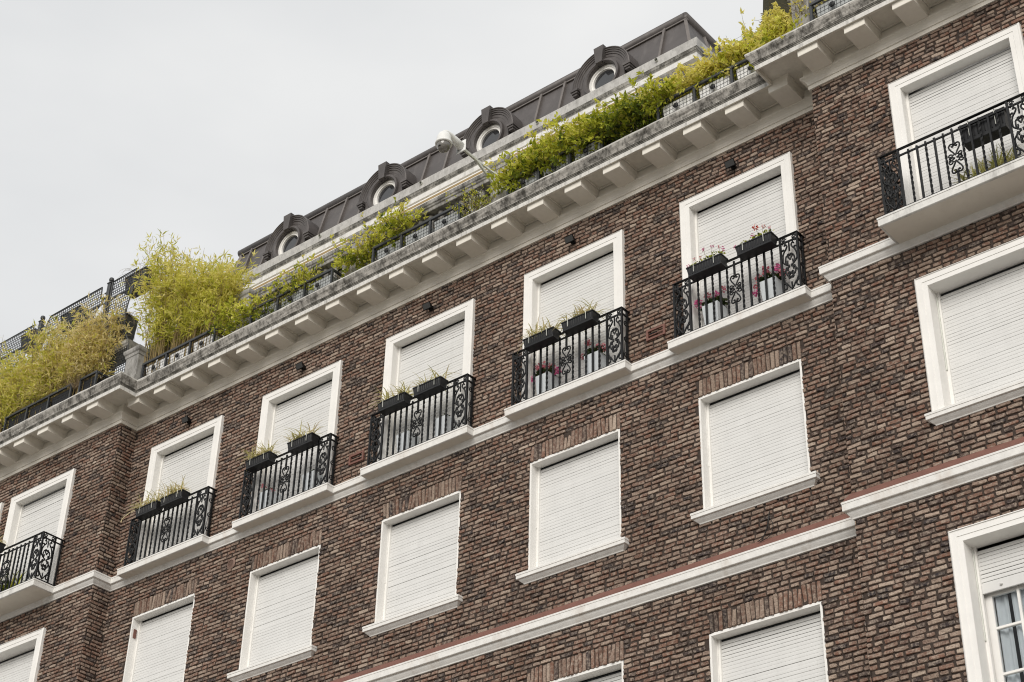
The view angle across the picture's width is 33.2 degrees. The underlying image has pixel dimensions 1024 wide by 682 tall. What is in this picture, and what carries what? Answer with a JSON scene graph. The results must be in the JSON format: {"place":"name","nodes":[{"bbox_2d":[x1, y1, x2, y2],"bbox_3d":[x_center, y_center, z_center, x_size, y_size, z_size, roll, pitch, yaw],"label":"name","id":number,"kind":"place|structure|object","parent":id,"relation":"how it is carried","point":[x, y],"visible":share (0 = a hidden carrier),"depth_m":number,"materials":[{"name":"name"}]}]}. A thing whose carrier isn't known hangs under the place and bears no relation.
{"place":"outdoors","nodes":[
{"label":"outdoors","id":0,"kind":"place"},
{"bbox_2d":[0,0,762,377],"label":"sky","id":1,"kind":"structure","parent":0,"point":[208,124],"materials":[{"name":"white"}]},
{"bbox_2d":[759,0,790,24],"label":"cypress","id":2,"kind":"object","parent":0,"point":[767,5],"visible":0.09,"depth_m":23.19,"materials":[{"name":"green plant"}]},
{"bbox_2d":[951,141,1022,183],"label":"ornamental grass","id":3,"kind":"object","parent":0,"point":[992,165],"depth_m":18.54,"materials":[{"name":"green plant"}]},
{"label":"pavement","id":4,"kind":"structure","parent":0,"visible":0},
{"bbox_2d":[0,0,1023,681],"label":"apartment building","id":5,"kind":"structure","parent":4,"relation":"on","point":[844,410],"depth_m":21.66,"materials":[{"name":"brick"}]},
{"bbox_2d":[0,502,4,522],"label":"window","id":6,"kind":"structure","parent":5,"relation":"in","point":[1,504],"depth_m":29.57,"materials":[{"name":"white paint"}]},
{"bbox_2d":[0,528,10,555],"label":"window box","id":7,"kind":"object","parent":5,"relation":"attached to","point":[2,545],"visible":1,"depth_m":28.06,"materials":[{"name":"black plastic"}]},
{"bbox_2d":[0,570,26,590],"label":"strap leaf plant","id":8,"kind":"object","parent":5,"relation":"on","point":[12,581],"visible":0.28,"depth_m":27.73,"materials":[{"name":"green plant"}]},
{"bbox_2d":[0,628,46,681],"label":"window","id":9,"kind":"structure","parent":5,"relation":"in","point":[24,667],"depth_m":27.27,"materials":[{"name":"white paint"}]},
{"bbox_2d":[0,468,76,584],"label":"window","id":10,"kind":"structure","parent":5,"relation":"in","point":[49,514],"depth_m":28.79,"materials":[{"name":"white paint"}]},
{"bbox_2d":[2,383,75,431],"bbox_3d":[-8.014,1.249,29.481,1.836,0.366,0.382,-24,-41,32],"label":"planter","id":11,"kind":"object","parent":5,"relation":"on","point":[59,398],"visible":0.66,"depth_m":29.39,"materials":[{"name":"paint"}]},
{"bbox_2d":[0,315,65,421],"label":"bamboo clump","id":12,"kind":"object","parent":11,"relation":"in","point":[27,396],"visible":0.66,"depth_m":29.99,"materials":[{"name":"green plant"}]},
{"bbox_2d":[32,306,92,405],"bbox_3d":[-7.697,0.385,29.651,1.483,1.994,0.986,-44,-55,47],"label":"bamboo clump","id":13,"kind":"object","parent":11,"relation":"in","point":[57,365],"visible":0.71,"depth_m":29.53,"materials":[{"name":"green plant"}]},
{"bbox_2d":[57,363,101,391],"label":"dry grass","id":14,"kind":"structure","parent":11,"relation":"in","point":[77,380],"depth_m":28.90,"materials":[{"name":"plant"}]},
{"bbox_2d":[0,268,136,416],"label":"trellis screen","id":15,"kind":"object","parent":5,"relation":"on","point":[111,286],"visible":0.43,"depth_m":30.31,"materials":[{"name":"paint"}]},
{"bbox_2d":[21,324,47,353],"bbox_3d":[-8.823,-0.019,31.657,0.470,0.433,0.677,11,-35,-14],"label":"hanging trough","id":16,"kind":"object","parent":15,"relation":"attached to","point":[31,339],"visible":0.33,"depth_m":31.55,"materials":[{"name":"paint"}]},
{"bbox_2d":[60,305,88,331],"bbox_3d":[-7.929,-0.380,30.946,0.706,0.417,0.475,-12,-36,19],"label":"hanging trough","id":17,"kind":"object","parent":15,"relation":"hanging from","point":[73,317],"visible":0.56,"depth_m":30.84,"materials":[{"name":"paint"}]},
{"bbox_2d":[108,311,143,344],"bbox_3d":[-6.709,-0.155,29.690,0.974,0.796,0.688,-24,-41,32],"label":"hanging trough","id":18,"kind":"object","parent":15,"relation":"attached to","point":[132,323],"visible":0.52,"depth_m":29.57,"materials":[{"name":"paint"}]},
{"bbox_2d":[117,256,160,299],"bbox_3d":[-6.546,-1.100,30.022,1.032,0.522,0.690,-24,-41,32],"label":"hanging trough","id":19,"kind":"object","parent":15,"relation":"hanging from","point":[139,278],"visible":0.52,"depth_m":29.89,"materials":[{"name":"paint"}]},
{"bbox_2d":[77,370,108,392],"bbox_3d":[-6.970,0.790,28.758,0.456,0.366,0.382,-24,-41,32],"label":"planter","id":20,"kind":"object","parent":5,"relation":"on","point":[89,382],"visible":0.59,"depth_m":28.68,"materials":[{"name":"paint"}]},
{"bbox_2d":[59,293,132,395],"bbox_3d":[-7.061,0.092,29.218,1.577,2.026,0.900,-24,-41,32],"label":"bamboo clump","id":21,"kind":"object","parent":20,"relation":"in","point":[96,345],"visible":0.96,"depth_m":29.16,"materials":[{"name":"yellow plant"}]},
{"bbox_2d":[120,490,162,522],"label":"window box","id":22,"kind":"object","parent":5,"relation":"attached to","point":[151,507],"visible":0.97,"depth_m":26.73,"materials":[{"name":"black plastic"}]},
{"bbox_2d":[122,593,194,681],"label":"window","id":23,"kind":"structure","parent":5,"relation":"in","point":[158,652],"depth_m":25.71,"materials":[{"name":"white paint"}]},
{"bbox_2d":[153,476,194,509],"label":"window box","id":24,"kind":"object","parent":5,"relation":"attached to","point":[174,497],"visible":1,"depth_m":26.41,"materials":[{"name":"black plastic"}]},
{"bbox_2d":[136,415,224,560],"bbox_3d":[-5.183,2.411,26.930,1.678,2.228,0.202,-24,-41,32],"label":"window","id":25,"kind":"structure","parent":5,"relation":"in","point":[198,462],"depth_m":27.18,"materials":[{"name":"white paint"}]},
{"bbox_2d":[140,327,227,378],"bbox_3d":[-5.321,0.306,27.972,1.776,0.366,0.392,-24,-41,32],"label":"planter","id":26,"kind":"object","parent":5,"relation":"on","point":[180,353],"visible":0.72,"depth_m":27.89,"materials":[{"name":"paint"}]},
{"bbox_2d":[119,228,259,372],"bbox_3d":[-5.309,-0.786,28.685,2.991,2.806,1.515,-24,-41,32],"label":"bamboo clump","id":27,"kind":"object","parent":26,"relation":"in","point":[190,300],"visible":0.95,"depth_m":28.41,"materials":[{"name":"green plant"}]},
{"bbox_2d":[181,416,191,423],"bbox_3d":[-5.222,1.280,27.591,0.144,0.089,0.135,-24,-41,32],"label":"floodlight","id":28,"kind":"object","parent":5,"relation":"attached to","point":[186,419],"visible":1,"depth_m":27.57,"materials":[{"name":"black metal"}]},
{"bbox_2d":[238,439,282,475],"bbox_3d":[-3.720,1.681,25.482,0.830,0.394,0.574,-24,-41,32],"label":"window box","id":29,"kind":"object","parent":5,"relation":"attached to","point":[263,458],"visible":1,"depth_m":25.39,"materials":[{"name":"black plastic"}]},
{"bbox_2d":[258,483,280,509],"bbox_3d":[-3.586,2.341,25.294,0.340,0.544,0.230,-24,-41,32],"label":"flower pot","id":30,"kind":"object","parent":5,"relation":"on","point":[270,497],"visible":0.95,"depth_m":25.21,"materials":[{"name":"ceramic"}]},
{"bbox_2d":[227,545,320,681],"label":"window","id":31,"kind":"structure","parent":5,"relation":"in","point":[279,613],"depth_m":24.17,"materials":[{"name":"white paint"}]},
{"bbox_2d":[249,360,343,512],"bbox_3d":[-3.174,1.527,25.537,1.678,2.228,0.202,-24,-41,32],"label":"window","id":32,"kind":"structure","parent":5,"relation":"in","point":[322,402],"depth_m":25.83,"materials":[{"name":"white paint"}]},
{"bbox_2d":[249,268,344,323],"bbox_3d":[-3.304,-0.581,26.573,1.796,0.366,0.392,-24,-41,32],"label":"planter","id":33,"kind":"object","parent":5,"relation":"on","point":[322,282],"visible":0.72,"depth_m":26.41,"materials":[{"name":"paint"}]},
{"bbox_2d":[201,253,329,340],"bbox_3d":[-3.844,-0.530,26.957,2.809,0.794,0.962,-24,-41,32],"label":"climbing plant","id":34,"kind":"object","parent":33,"relation":"in","point":[242,309],"visible":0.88,"depth_m":26.88,"materials":[{"name":"green plant"}]},
{"bbox_2d":[277,420,321,454],"bbox_3d":[-3.058,1.373,25.004,0.543,0.402,0.875,22,-39,-28],"label":"window box","id":35,"kind":"object","parent":5,"relation":"attached to","point":[299,443],"visible":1,"depth_m":24.91,"materials":[{"name":"black plastic"}]},
{"bbox_2d":[295,361,305,369],"bbox_3d":[-3.213,0.397,26.198,0.144,0.089,0.135,-24,-41,32],"label":"floodlight","id":36,"kind":"object","parent":5,"relation":"attached to","point":[300,365],"visible":1,"depth_m":26.17,"materials":[{"name":"black metal"}]},
{"bbox_2d":[302,469,322,490],"bbox_3d":[-2.872,2.056,24.778,0.230,0.473,0.230,-24,-41,32],"label":"flower pot","id":37,"kind":"object","parent":5,"relation":"on","point":[311,479],"visible":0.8,"depth_m":24.71,"materials":[{"name":"ceramic"}]},
{"bbox_2d":[371,381,416,416],"bbox_3d":[-1.650,0.798,24.096,0.538,0.404,0.846,25,-41,-31],"label":"window box","id":38,"kind":"object","parent":5,"relation":"attached to","point":[401,399],"visible":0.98,"depth_m":23.94,"materials":[{"name":"black plastic"}]},
{"bbox_2d":[396,429,418,451],"bbox_3d":[-1.450,1.438,23.787,0.230,0.455,0.230,-24,-41,32],"label":"flower pot","id":39,"kind":"object","parent":5,"relation":"on","point":[407,440],"visible":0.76,"depth_m":23.73,"materials":[{"name":"ceramic"}]},
{"bbox_2d":[362,490,462,636],"bbox_3d":[-1.216,2.937,22.614,1.670,1.717,0.290,-24,-41,32],"label":"window","id":40,"kind":"structure","parent":5,"relation":"in","point":[418,556],"depth_m":22.76,"materials":[{"name":"white paint"}]},
{"bbox_2d":[371,203,472,262],"bbox_3d":[-1.303,-1.461,25.185,1.736,0.366,0.392,-24,-41,32],"label":"planter","id":41,"kind":"object","parent":5,"relation":"on","point":[426,230],"visible":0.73,"depth_m":25.08,"materials":[{"name":"paint"}]},
{"bbox_2d":[330,197,428,277],"bbox_3d":[-2.039,-1.568,25.740,1.863,0.932,0.968,-24,-41,32],"label":"bush","id":42,"kind":"object","parent":41,"relation":"in","point":[361,253],"visible":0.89,"depth_m":25.68,"materials":[{"name":"green plant"}]},
{"bbox_2d":[444,183,497,218],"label":"climbing plant","id":43,"kind":"object","parent":41,"relation":"in","point":[481,199],"visible":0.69,"depth_m":24.66,"materials":[{"name":"green plant"}]},
{"bbox_2d":[377,298,475,460],"bbox_3d":[-1.165,0.643,24.143,1.678,2.228,0.202,-24,-41,32],"label":"window","id":44,"kind":"structure","parent":5,"relation":"in","point":[453,345],"depth_m":24.41,"materials":[{"name":"white paint"}]},
{"bbox_2d":[422,301,432,310],"bbox_3d":[-1.204,-0.487,24.804,0.144,0.089,0.135,-24,-41,32],"label":"floodlight","id":45,"kind":"object","parent":5,"relation":"attached to","point":[427,306],"visible":1,"depth_m":24.78,"materials":[{"name":"black metal"}]},
{"bbox_2d":[409,364,454,399],"bbox_3d":[-1.098,0.564,23.724,0.543,0.402,0.875,22,-39,-28],"label":"window box","id":46,"kind":"object","parent":5,"relation":"attached to","point":[428,388],"visible":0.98,"depth_m":23.59,"materials":[{"name":"black plastic"}]},
{"bbox_2d":[435,413,457,436],"bbox_3d":[-0.909,1.196,23.415,0.230,0.465,0.230,-24,-41,32],"label":"flower pot","id":47,"kind":"object","parent":5,"relation":"on","point":[448,426],"visible":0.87,"depth_m":23.35,"materials":[{"name":"ceramic"}]},
{"bbox_2d":[435,130,499,194],"bbox_3d":[-0.613,-2.584,24.362,0.256,0.430,1.300,-24,-41,32],"label":"security camera","id":48,"kind":"object","parent":5,"relation":"attached to","point":[445,140],"visible":0.96,"depth_m":24.20,"materials":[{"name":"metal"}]},
{"bbox_2d":[518,314,568,352],"bbox_3d":[0.412,-0.110,22.659,0.893,0.398,0.596,-24,-41,32],"label":"window box","id":49,"kind":"object","parent":5,"relation":"attached to","point":[542,338],"visible":0.98,"depth_m":22.55,"materials":[{"name":"black plastic"}]},
{"bbox_2d":[531,360,561,394],"bbox_3d":[0.469,0.530,22.485,0.521,0.593,0.288,-24,-41,32],"label":"flower pot","id":50,"kind":"object","parent":5,"relation":"on","point":[556,383],"visible":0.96,"depth_m":22.44,"materials":[{"name":"ceramic"}]},
{"bbox_2d":[506,133,609,194],"bbox_3d":[0.687,-2.337,23.805,1.686,0.366,0.392,-24,-41,32],"label":"planter","id":51,"kind":"object","parent":5,"relation":"on","point":[531,179],"visible":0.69,"depth_m":23.67,"materials":[{"name":"paint"}]},
{"bbox_2d":[483,111,620,193],"bbox_3d":[0.592,-2.561,23.942,2.313,0.887,1.132,-24,-41,32],"label":"climbing plant","id":52,"kind":"object","parent":51,"relation":"in","point":[552,146],"visible":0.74,"depth_m":23.79,"materials":[{"name":"green plant"}]},
{"bbox_2d":[564,234,575,244],"bbox_3d":[0.806,-1.371,23.410,0.144,0.089,0.135,-24,-41,32],"label":"floodlight","id":53,"kind":"object","parent":5,"relation":"attached to","point":[568,239],"visible":1,"depth_m":23.39,"materials":[{"name":"black metal"}]},
{"bbox_2d":[515,429,628,584],"bbox_3d":[0.793,2.054,21.221,1.670,1.717,0.290,-24,-41,32],"label":"window","id":54,"kind":"structure","parent":5,"relation":"in","point":[575,507],"depth_m":21.35,"materials":[{"name":"white paint"}]},
{"bbox_2d":[521,229,625,400],"bbox_3d":[0.844,-0.241,22.749,1.678,2.228,0.202,-24,-41,32],"label":"window","id":55,"kind":"structure","parent":5,"relation":"in","point":[602,280],"depth_m":23.02,"materials":[{"name":"white paint"}]},
{"bbox_2d":[557,298,611,335],"bbox_3d":[0.893,-0.322,22.320,0.830,0.394,0.574,-24,-41,32],"label":"window box","id":56,"kind":"object","parent":5,"relation":"attached to","point":[582,320],"visible":0.97,"depth_m":22.20,"materials":[{"name":"black plastic"}]},
{"bbox_2d":[550,660,623,681],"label":"window","id":57,"kind":"structure","parent":5,"relation":"in","point":[617,676],"depth_m":19.81,"materials":[{"name":"white paint"}]},
{"bbox_2d":[581,339,605,373],"bbox_3d":[1.073,0.237,22.070,0.469,0.643,0.296,-24,-41,32],"label":"flower pot","id":58,"kind":"object","parent":5,"relation":"on","point":[596,363],"visible":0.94,"depth_m":22.00,"materials":[{"name":"ceramic"}]},
{"bbox_2d":[656,58,754,119],"bbox_3d":[2.715,-3.229,22.398,1.776,0.366,0.392,-24,-41,32],"label":"planter","id":59,"kind":"object","parent":5,"relation":"on","point":[704,91],"visible":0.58,"depth_m":22.39,"materials":[{"name":"paint"}]},
{"bbox_2d":[570,71,676,151],"bbox_3d":[1.601,-2.985,23.154,1.737,0.700,1.074,-24,-41,32],"label":"climbing plant","id":60,"kind":"object","parent":59,"relation":"in","point":[625,116],"visible":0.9,"depth_m":22.97,"materials":[{"name":"green plant"}]},
{"bbox_2d":[637,22,781,118],"bbox_3d":[2.685,-3.516,22.648,2.599,0.703,1.033,-24,-41,32],"label":"privet hedge","id":61,"kind":"object","parent":59,"relation":"in","point":[702,70],"visible":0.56,"depth_m":22.48,"materials":[{"name":"green plant"}]},
{"bbox_2d":[686,245,727,281],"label":"window box","id":62,"kind":"object","parent":5,"relation":"attached to","point":[709,266],"visible":1,"depth_m":21.14,"materials":[{"name":"black plastic"}]},
{"bbox_2d":[694,286,727,324],"bbox_3d":[2.468,-0.355,21.089,0.478,0.593,0.301,-24,-41,32],"label":"flower pot","id":63,"kind":"object","parent":5,"relation":"on","point":[717,309],"visible":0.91,"depth_m":21.05,"materials":[{"name":"ceramic"}]},
{"bbox_2d":[724,158,736,169],"bbox_3d":[2.815,-2.255,22.017,0.144,0.089,0.135,-24,-41,32],"label":"floodlight","id":64,"kind":"object","parent":5,"relation":"attached to","point":[730,163],"visible":1,"depth_m":22.00,"materials":[{"name":"black metal"}]},
{"bbox_2d":[679,151,803,333],"bbox_3d":[2.853,-1.125,21.356,1.678,2.228,0.202,-24,-41,32],"label":"window","id":65,"kind":"structure","parent":5,"relation":"in","point":[730,222],"depth_m":21.62,"materials":[{"name":"white paint"}]},
{"bbox_2d":[725,8,779,69],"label":"leafy shrub","id":66,"kind":"object","parent":5,"relation":"on","point":[741,23],"visible":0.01,"depth_m":22.59,"materials":[{"name":"green plant"}]},
{"bbox_2d":[733,224,777,260],"bbox_3d":[2.946,-1.237,20.875,0.590,0.390,0.181,-24,-41,32],"label":"window box","id":67,"kind":"object","parent":5,"relation":"attached to","point":[760,243],"visible":1,"depth_m":20.75,"materials":[{"name":"black plastic"}]},
{"bbox_2d":[690,359,820,524],"bbox_3d":[2.802,1.170,19.827,1.670,1.717,0.290,-24,-41,32],"label":"window","id":68,"kind":"structure","parent":5,"relation":"in","point":[754,445],"depth_m":19.95,"materials":[{"name":"white paint"}]},
{"bbox_2d":[757,511,772,541],"bbox_3d":[2.807,2.056,19.048,0.207,0.349,0.024,-19,-39,28],"label":"loose cable","id":69,"kind":"object","parent":5,"relation":"attached to","point":[766,529],"visible":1,"depth_m":19.00,"materials":[{"name":"black rubber"}]},
{"bbox_2d":[709,601,828,681],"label":"window","id":70,"kind":"structure","parent":5,"relation":"in","point":[794,650],"depth_m":18.46,"materials":[{"name":"white paint"}]},
{"bbox_2d":[752,263,787,300],"bbox_3d":[3.128,-0.634,20.646,0.510,0.590,0.284,-24,-41,32],"label":"flower pot","id":71,"kind":"object","parent":5,"relation":"on","point":[778,284],"visible":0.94,"depth_m":20.59,"materials":[{"name":"ceramic"}]},
{"bbox_2d":[744,0,826,70],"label":"golden shrub","id":72,"kind":"object","parent":5,"relation":"on","point":[773,31],"visible":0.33,"depth_m":21.59,"materials":[{"name":"yellow plant"}]},
{"bbox_2d":[809,0,851,20],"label":"planter","id":73,"kind":"object","parent":5,"relation":"on","point":[824,8],"visible":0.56,"depth_m":21.11,"materials":[{"name":"paint"}]},
{"bbox_2d":[779,0,824,18],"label":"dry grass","id":74,"kind":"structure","parent":73,"relation":"in","point":[800,8],"depth_m":21.40,"materials":[{"name":"green plant"}]},
{"bbox_2d":[888,22,1023,204],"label":"window","id":75,"kind":"structure","parent":5,"relation":"in","point":[998,78],"depth_m":19.72,"materials":[{"name":"white paint"}]},
{"bbox_2d":[914,236,1023,425],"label":"window","id":76,"kind":"structure","parent":5,"relation":"in","point":[972,334],"depth_m":18.19,"materials":[{"name":"white paint"}]},
{"bbox_2d":[958,106,1011,150],"bbox_3d":[5.180,-2.327,18.793,0.555,0.301,0.191,-24,-41,32],"label":"window box","id":77,"kind":"object","parent":5,"relation":"attached to","point":[1004,124],"visible":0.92,"depth_m":18.71,"materials":[{"name":"black plastic"}]},
{"bbox_2d":[948,508,1023,681],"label":"window","id":78,"kind":"structure","parent":5,"relation":"in","point":[975,594],"depth_m":16.68,"materials":[{"name":"white paint"}]},
{"bbox_3d":[-9.629,1.960,30.602,1.936,0.366,0.382,-24,-41,32],"label":"planter","id":79,"kind":"object","parent":5,"relation":"on","visible":0},
{"bbox_2d":[0,337,17,377],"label":"bamboo clump","id":80,"kind":"object","parent":79,"relation":"in","point":[3,350],"visible":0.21,"depth_m":31.09,"materials":[{"name":"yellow plant"}]},
{"bbox_2d":[0,349,35,431],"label":"bamboo clump","id":81,"kind":"object","parent":79,"relation":"in","point":[4,398],"visible":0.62,"depth_m":30.24,"materials":[{"name":"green plant"}]}
]}

